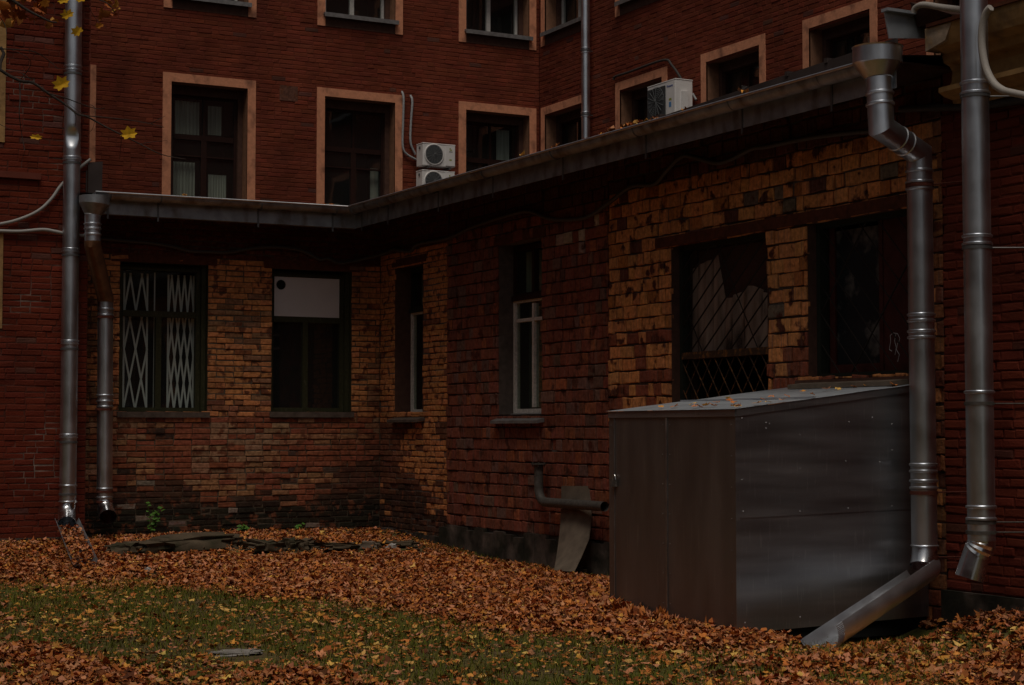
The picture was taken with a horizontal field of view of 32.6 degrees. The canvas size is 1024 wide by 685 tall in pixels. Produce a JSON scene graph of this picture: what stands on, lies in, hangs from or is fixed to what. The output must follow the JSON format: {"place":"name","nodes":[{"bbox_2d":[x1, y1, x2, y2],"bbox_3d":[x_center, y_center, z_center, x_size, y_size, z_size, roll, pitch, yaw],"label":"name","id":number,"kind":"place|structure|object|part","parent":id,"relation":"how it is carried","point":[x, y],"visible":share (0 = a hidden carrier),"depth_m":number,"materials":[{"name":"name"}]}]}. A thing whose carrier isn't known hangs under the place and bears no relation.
{"place":"outdoors","nodes":[
{"label":"outdoors","id":0,"kind":"place"},
{"bbox_2d":[0,530,1023,684],"bbox_3d":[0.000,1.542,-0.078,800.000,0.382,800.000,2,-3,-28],"label":"ground","id":1,"kind":"structure","parent":0,"point":[919,632],"depth_m":12.94,"materials":[{"name":"plant"}]},
{"bbox_2d":[0,0,90,541],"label":"side wing","id":2,"kind":"structure","parent":1,"relation":"on","point":[30,318],"depth_m":22.22,"materials":[{"name":"red brick"}]},
{"bbox_2d":[0,233,2,328],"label":"window","id":3,"kind":"structure","parent":2,"relation":"in","point":[1,234],"depth_m":22.00,"materials":[{"name":"beige glass"}]},
{"bbox_2d":[0,0,6,141],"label":"window","id":4,"kind":"structure","parent":2,"relation":"in","point":[2,30],"depth_m":22.12,"materials":[{"name":"beige glass"}]},
{"bbox_2d":[0,228,84,237],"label":"wall cable","id":5,"kind":"object","parent":2,"relation":"attached to","point":[34,230],"depth_m":22.18,"materials":[{"name":"grey plastic"}]},
{"bbox_2d":[0,158,90,225],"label":"wall cable","id":6,"kind":"object","parent":2,"relation":"attached to","point":[52,197],"depth_m":22.24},
{"bbox_2d":[58,0,81,526],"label":"downpipe","id":7,"kind":"object","parent":2,"relation":"attached to","point":[69,349],"visible":1,"depth_m":22.19,"materials":[{"name":"metal"}]},
{"bbox_2d":[55,518,97,568],"bbox_3d":[-5.190,2.370,20.769,0.295,0.443,2.732,1,-3,-18],"label":"splash chute","id":8,"kind":"object","parent":1,"relation":"on","point":[78,522],"visible":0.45,"depth_m":20.56,"materials":[{"name":"grey concrete"}]},
{"bbox_2d":[58,524,95,565],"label":"chute leaves","id":9,"kind":"object","parent":8,"relation":"on","point":[77,545],"visible":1,"depth_m":20.34,"materials":[{"name":"orange plant"}]},
{"bbox_2d":[0,0,185,167],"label":"maple tree","id":10,"kind":"object","parent":1,"relation":"on","point":[19,16],"visible":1,"depth_m":10.30,"materials":[{"name":"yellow plant"}]},
{"bbox_2d":[104,542,142,555],"bbox_3d":[-4.669,2.505,21.018,0.458,0.208,0.484,1,-1,9],"label":"stone","id":11,"kind":"object","parent":1,"relation":"on","point":[125,547],"visible":0.63,"depth_m":20.91,"materials":[{"name":"stone"}]},
{"bbox_2d":[146,502,164,532],"bbox_3d":[-4.694,2.315,22.965,0.247,0.452,0.164,2,-3,-28],"label":"weed","id":12,"kind":"object","parent":1,"relation":"on","point":[153,522],"visible":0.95,"depth_m":22.96,"materials":[{"name":"green plant"}]},
{"bbox_2d":[123,532,243,555],"bbox_3d":[-4.030,2.507,21.659,1.587,0.285,0.904,0,-1,-43],"label":"slab","id":13,"kind":"object","parent":1,"relation":"on","point":[186,542],"depth_m":21.38,"materials":[{"name":"concrete"}]},
{"bbox_2d":[208,648,263,656],"bbox_3d":[-1.980,2.222,12.526,0.400,0.044,0.280,-3,-2,6],"label":"slab","id":14,"kind":"object","parent":1,"relation":"on","point":[234,652],"depth_m":12.47,"materials":[{"name":"grey concrete"}]},
{"bbox_2d":[237,524,249,531],"bbox_3d":[-3.621,2.506,23.524,0.186,0.134,0.129,2,-3,-28],"label":"weed","id":15,"kind":"object","parent":1,"relation":"on","point":[243,528],"visible":0.9,"depth_m":23.52,"materials":[{"name":"green plant"}]},
{"bbox_2d":[241,538,285,552],"bbox_3d":[-3.082,2.538,21.651,0.443,0.224,0.654,0,-4,23],"label":"stone","id":16,"kind":"object","parent":1,"relation":"on","point":[260,546],"visible":0.87,"depth_m":21.50,"materials":[{"name":"stone"}]},
{"bbox_2d":[278,537,300,550],"bbox_3d":[-2.821,2.545,21.901,0.302,0.216,0.368,2,-5,-39],"label":"stone","id":17,"kind":"object","parent":1,"relation":"on","point":[291,543],"visible":0.69,"depth_m":21.79,"materials":[{"name":"stone"}]},
{"bbox_2d":[295,522,304,529],"bbox_3d":[-2.895,2.522,23.904,0.161,0.130,0.156,2,-3,-28],"label":"weed","id":18,"kind":"object","parent":1,"relation":"on","point":[297,526],"visible":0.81,"depth_m":23.90,"materials":[{"name":"green plant"}]},
{"bbox_2d":[296,537,315,549],"bbox_3d":[-2.666,2.561,22.134,0.329,0.163,0.440,-6,-3,17],"label":"stone","id":19,"kind":"object","parent":1,"relation":"on","point":[306,541],"visible":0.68,"depth_m":21.99,"materials":[{"name":"stone"}]},
{"bbox_2d":[304,542,360,550],"bbox_3d":[-2.275,2.593,22.156,0.850,0.129,0.759,4,-8,-27],"label":"slab","id":20,"kind":"object","parent":1,"relation":"on","point":[333,546],"depth_m":21.91,"materials":[{"name":"concrete"}]},
{"bbox_2d":[359,540,380,549],"bbox_3d":[-1.802,2.584,22.133,0.288,0.153,0.198,-2,-4,22],"label":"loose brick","id":21,"kind":"object","parent":1,"relation":"on","point":[365,544],"visible":0.75,"depth_m":22.07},
{"bbox_2d":[385,543,396,549],"bbox_3d":[-1.520,2.591,22.042,0.130,0.126,0.169,-4,-6,28],"label":"stone","id":22,"kind":"object","parent":1,"relation":"on","point":[392,545],"visible":0.4,"depth_m":22.01,"materials":[{"name":"grey stone"}]},
{"bbox_2d":[377,540,420,547],"bbox_3d":[-1.482,2.609,22.572,0.596,0.122,0.602,1,-4,-9],"label":"slab","id":23,"kind":"object","parent":1,"relation":"on","point":[402,544],"depth_m":22.41,"materials":[{"name":"concrete"}]},
{"bbox_2d":[405,546,420,550],"bbox_3d":[-1.253,2.609,22.118,0.190,0.081,0.248,-1,-3,-13],"label":"stone","id":24,"kind":"object","parent":1,"relation":"on","point":[415,547],"visible":0.49,"depth_m":22.06,"materials":[{"name":"stone"}]},
{"bbox_2d":[0,526,1023,684],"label":"fallen leaves","id":25,"kind":"object","parent":1,"relation":"on","point":[491,588],"visible":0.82,"depth_m":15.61,"materials":[{"name":"orange plant"}]},
{"bbox_2d":[83,38,951,623],"bbox_3d":[0.178,0.182,22.685,10.448,5.515,18.162,2,-3,-28],"label":"annex","id":26,"kind":"object","parent":1,"relation":"on","point":[449,392],"visible":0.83,"depth_m":21.60,"materials":[{"name":"brick"}]},
{"bbox_2d":[85,162,102,193],"bbox_3d":[-5.496,-2.097,22.785,0.209,0.479,0.450,2,-3,-28],"label":"roof flashing","id":27,"kind":"object","parent":26,"relation":"on","point":[95,169],"visible":0.57,"depth_m":22.59,"materials":[{"name":"grey metal"}]},
{"bbox_2d":[79,194,115,523],"bbox_3d":[-5.252,0.236,22.379,0.423,4.165,1.006,0,-3,3],"label":"downpipe","id":28,"kind":"object","parent":26,"relation":"attached to","point":[97,205],"visible":1,"depth_m":22.42,"materials":[{"name":"metal"}]},
{"bbox_2d":[116,261,209,417],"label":"window","id":29,"kind":"structure","parent":26,"relation":"in","point":[163,341],"depth_m":23.70,"materials":[{"name":"black glass"}]},
{"bbox_2d":[269,268,353,417],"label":"window","id":30,"kind":"structure","parent":26,"relation":"in","point":[311,353],"depth_m":24.65,"materials":[{"name":"black glass"}]},
{"bbox_2d":[387,263,424,421],"bbox_3d":[-0.921,0.022,24.171,1.320,2.162,0.998,2,-3,-28],"label":"window","id":31,"kind":"structure","parent":26,"relation":"in","point":[409,288],"depth_m":24.39,"materials":[{"name":"black glass"}]},
{"bbox_2d":[182,88,748,204],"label":"gutter leaves","id":32,"kind":"object","parent":26,"relation":"on","point":[634,122],"visible":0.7,"depth_m":17.52,"materials":[{"name":"orange plant"}]},
{"bbox_2d":[101,128,867,264],"bbox_3d":[0.068,-1.550,20.477,3.648,0.516,11.454,3,-4,-48],"label":"wall cable","id":33,"kind":"object","parent":26,"relation":"attached to","point":[673,163],"depth_m":20.31,"materials":[{"name":"black rubber"}]},
{"bbox_2d":[490,237,543,423],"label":"window","id":34,"kind":"structure","parent":26,"relation":"in","point":[520,263],"depth_m":21.62,"materials":[{"name":"black glass"}]},
{"bbox_2d":[531,462,608,511],"bbox_3d":[0.635,1.612,19.657,0.190,0.511,1.574,2,-3,-28],"label":"vent pipe","id":35,"kind":"object","parent":26,"relation":"attached to","point":[542,499],"visible":1,"depth_m":19.81,"materials":[{"name":"metal"}]},
{"bbox_2d":[671,231,769,409],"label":"window","id":36,"kind":"structure","parent":26,"relation":"in","point":[720,296],"depth_m":17.92,"materials":[{"name":"glass"}]},
{"bbox_2d":[795,209,908,383],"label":"window","id":37,"kind":"structure","parent":26,"relation":"in","point":[858,266],"depth_m":15.82,"materials":[{"name":"black glass"}]},
{"bbox_2d":[851,42,966,570],"bbox_3d":[3.273,-0.261,14.161,1.042,4.260,0.570,2,-3,-28],"label":"downpipe","id":38,"kind":"object","parent":26,"relation":"attached to","point":[871,61],"visible":0.99,"depth_m":14.27,"materials":[{"name":"metal"}]},
{"bbox_2d":[89,0,959,204],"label":"brick building","id":39,"kind":"structure","parent":1,"relation":"on","point":[299,101],"depth_m":30.97,"materials":[{"name":"red brick"}]},
{"bbox_2d":[89,65,95,161],"bbox_3d":[-7.727,-3.441,28.945,1.670,2.482,0.032,2,-3,-28],"label":"window","id":40,"kind":"structure","parent":39,"relation":"in","point":[93,67],"depth_m":29.32,"materials":[{"name":"beige glass"}]},
{"bbox_2d":[162,72,255,199],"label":"window","id":41,"kind":"structure","parent":39,"relation":"in","point":[209,122],"depth_m":30.63,"materials":[{"name":"brown glass"}]},
{"bbox_2d":[163,0,256,17],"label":"window","id":42,"kind":"structure","parent":39,"relation":"in","point":[245,8],"depth_m":30.45,"materials":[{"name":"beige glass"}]},
{"bbox_2d":[316,87,402,204],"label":"window","id":43,"kind":"structure","parent":39,"relation":"in","point":[359,133],"depth_m":32.11,"materials":[{"name":"black glass"}]},
{"bbox_2d":[317,0,402,34],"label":"window","id":44,"kind":"structure","parent":39,"relation":"in","point":[383,16],"depth_m":32.02,"materials":[{"name":"black glass"}]},
{"bbox_2d":[401,91,416,160],"bbox_3d":[-1.897,-3.972,32.063,0.307,1.278,0.103,2,-3,-28],"label":"refrigerant pipe","id":45,"kind":"object","parent":39,"relation":"attached to","point":[402,138],"visible":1,"depth_m":31.97,"materials":[{"name":"grey plastic"}]},
{"bbox_2d":[409,95,415,154],"bbox_3d":[-1.831,-3.995,32.098,0.144,1.116,0.103,2,-3,-28],"label":"refrigerant pipe","id":46,"kind":"object","parent":39,"relation":"attached to","point":[410,131],"visible":1,"depth_m":32.04,"materials":[{"name":"grey plastic"}]},
{"bbox_2d":[416,142,454,170],"bbox_3d":[-1.423,-3.211,32.045,0.672,0.815,0.436,2,-3,-28],"label":"air conditioner","id":47,"kind":"object","parent":39,"relation":"attached to","point":[435,155],"visible":1,"depth_m":31.88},
{"bbox_2d":[416,169,454,185],"bbox_3d":[-1.430,-2.717,32.017,0.672,0.815,0.436,2,-3,-28],"label":"air conditioner","id":48,"kind":"object","parent":39,"relation":"attached to","point":[423,176],"visible":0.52,"depth_m":31.81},
{"bbox_2d":[458,101,535,173],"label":"window","id":49,"kind":"structure","parent":39,"relation":"in","point":[488,134],"depth_m":33.32,"materials":[{"name":"black glass"}]},
{"bbox_2d":[459,0,535,49],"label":"window","id":50,"kind":"structure","parent":39,"relation":"in","point":[503,23],"depth_m":33.50,"materials":[{"name":"black glass"}]},
{"bbox_2d":[540,0,580,46],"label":"window","id":51,"kind":"structure","parent":39,"relation":"in","point":[563,17],"depth_m":33.29,"materials":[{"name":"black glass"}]},
{"bbox_2d":[541,95,580,150],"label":"window","id":52,"kind":"structure","parent":39,"relation":"in","point":[564,127],"depth_m":33.17,"materials":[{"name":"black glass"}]},
{"bbox_2d":[581,0,592,139],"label":"downpipe","id":53,"kind":"object","parent":39,"relation":"attached to","point":[586,115],"visible":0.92,"depth_m":31.50,"materials":[{"name":"metal"}]},
{"bbox_2d":[614,0,657,16],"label":"window","id":54,"kind":"structure","parent":39,"relation":"in","point":[622,7],"depth_m":30.59,"materials":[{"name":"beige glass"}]},
{"bbox_2d":[615,66,667,129],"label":"window","id":55,"kind":"structure","parent":39,"relation":"in","point":[631,104],"depth_m":30.78,"materials":[{"name":"beige glass"}]},
{"bbox_2d":[612,59,681,79],"bbox_3d":[2.305,-4.522,29.942,0.038,0.493,2.212,2,-3,-28],"label":"insulated pipe","id":56,"kind":"object","parent":39,"relation":"attached to","point":[652,63],"visible":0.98,"depth_m":29.80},
{"bbox_2d":[647,78,692,120],"bbox_3d":[2.653,-3.768,28.799,0.504,1.000,0.884,2,-3,-28],"label":"air conditioner","id":57,"kind":"object","parent":39,"relation":"attached to","point":[670,96],"visible":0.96,"depth_m":28.50,"materials":[{"name":"white"}]},
{"bbox_2d":[701,33,765,102],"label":"window","id":58,"kind":"structure","parent":39,"relation":"in","point":[743,70],"depth_m":28.37,"materials":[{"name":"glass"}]},
{"bbox_2d":[802,0,877,68],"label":"window","id":59,"kind":"structure","parent":39,"relation":"in","point":[837,39],"depth_m":25.90,"materials":[{"name":"glass"}]},
{"bbox_2d":[926,0,959,54],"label":"window","id":60,"kind":"structure","parent":39,"relation":"in","point":[948,2],"depth_m":23.69,"materials":[{"name":"beige glass"}]},
{"bbox_2d":[554,486,591,571],"bbox_3d":[0.694,2.057,19.480,0.407,0.916,1.005,0,-3,8],"label":"bent sheet","id":61,"kind":"object","parent":1,"relation":"on","point":[575,529],"visible":0.88,"depth_m":19.48,"materials":[{"name":"grey metal"}]},
{"bbox_2d":[566,566,587,573],"bbox_3d":[0.706,2.551,19.394,0.273,0.144,0.255,3,-1,0],"label":"stone","id":62,"kind":"object","parent":1,"relation":"on","point":[579,570],"visible":0.35,"depth_m":19.32,"materials":[{"name":"stone"}]},
{"bbox_2d":[568,589,711,629],"bbox_3d":[0.926,2.289,14.592,0.719,0.299,1.923,2,-3,-28],"label":"leaf drift","id":63,"kind":"object","parent":1,"relation":"on","point":[605,601],"visible":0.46,"depth_m":14.94,"materials":[{"name":"orange plant"}]},
{"bbox_2d":[608,384,928,639],"bbox_3d":[2.158,1.398,15.008,1.968,2.086,1.957,2,-3,-28],"label":"metal cabinet","id":64,"kind":"object","parent":1,"relation":"on","point":[794,516],"visible":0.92,"depth_m":14.21,"materials":[{"name":"grey metal"}]},
{"bbox_2d":[611,474,616,486],"bbox_3d":[0.893,1.205,15.300,0.024,0.110,0.070,2,-3,-28],"label":"padlock","id":65,"kind":"object","parent":64,"relation":"attached to","point":[613,483],"visible":1,"depth_m":15.29,"materials":[{"name":"paint"}]},
{"bbox_3d":[1.067,1.450,14.987,0.018,1.721,0.924,2,-3,-28],"label":"door","id":66,"kind":"part","parent":64,"relation":"part of","materials":[{"name":"brown metal"}]},
{"bbox_3d":[1.519,1.407,14.140,0.018,1.721,0.982,2,-3,-28],"label":"door","id":67,"kind":"part","parent":64,"relation":"part of","materials":[{"name":"brown metal"}]},
{"bbox_2d":[787,379,908,388],"bbox_3d":[2.964,0.361,15.343,0.260,0.070,1.452,2,-3,-28],"label":"plank","id":68,"kind":"object","parent":64,"relation":"on","point":[848,384],"visible":0.79,"depth_m":15.18,"materials":[{"name":"brown wood"}]},
{"bbox_2d":[800,560,940,648],"bbox_3d":[2.809,2.015,13.538,0.312,0.603,1.998,-2,-4,36],"label":"splash chute","id":69,"kind":"object","parent":1,"relation":"on","point":[848,623],"visible":0.89,"depth_m":13.35,"materials":[{"name":"metal"}]},
{"bbox_2d":[881,0,1023,627],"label":"cornice building","id":70,"kind":"structure","parent":1,"relation":"on","point":[1002,585],"depth_m":13.94,"materials":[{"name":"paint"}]},
{"bbox_2d":[911,2,959,12],"bbox_3d":[3.437,-2.638,13.880,0.045,0.257,0.785,2,-3,-28],"label":"conduit","id":71,"kind":"object","parent":70,"relation":"attached to","point":[936,6],"visible":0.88,"depth_m":13.95,"materials":[{"name":"grey plastic"}]},
{"bbox_2d":[955,0,1023,582],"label":"downpipe","id":72,"kind":"object","parent":70,"relation":"attached to","point":[979,548],"visible":0.99,"depth_m":13.35,"materials":[{"name":"metal"}]},
{"bbox_2d":[978,5,1023,98],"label":"conduit","id":73,"kind":"object","parent":70,"relation":"attached to","point":[994,84],"visible":1,"depth_m":13.17,"materials":[{"name":"grey plastic"}]}
]}

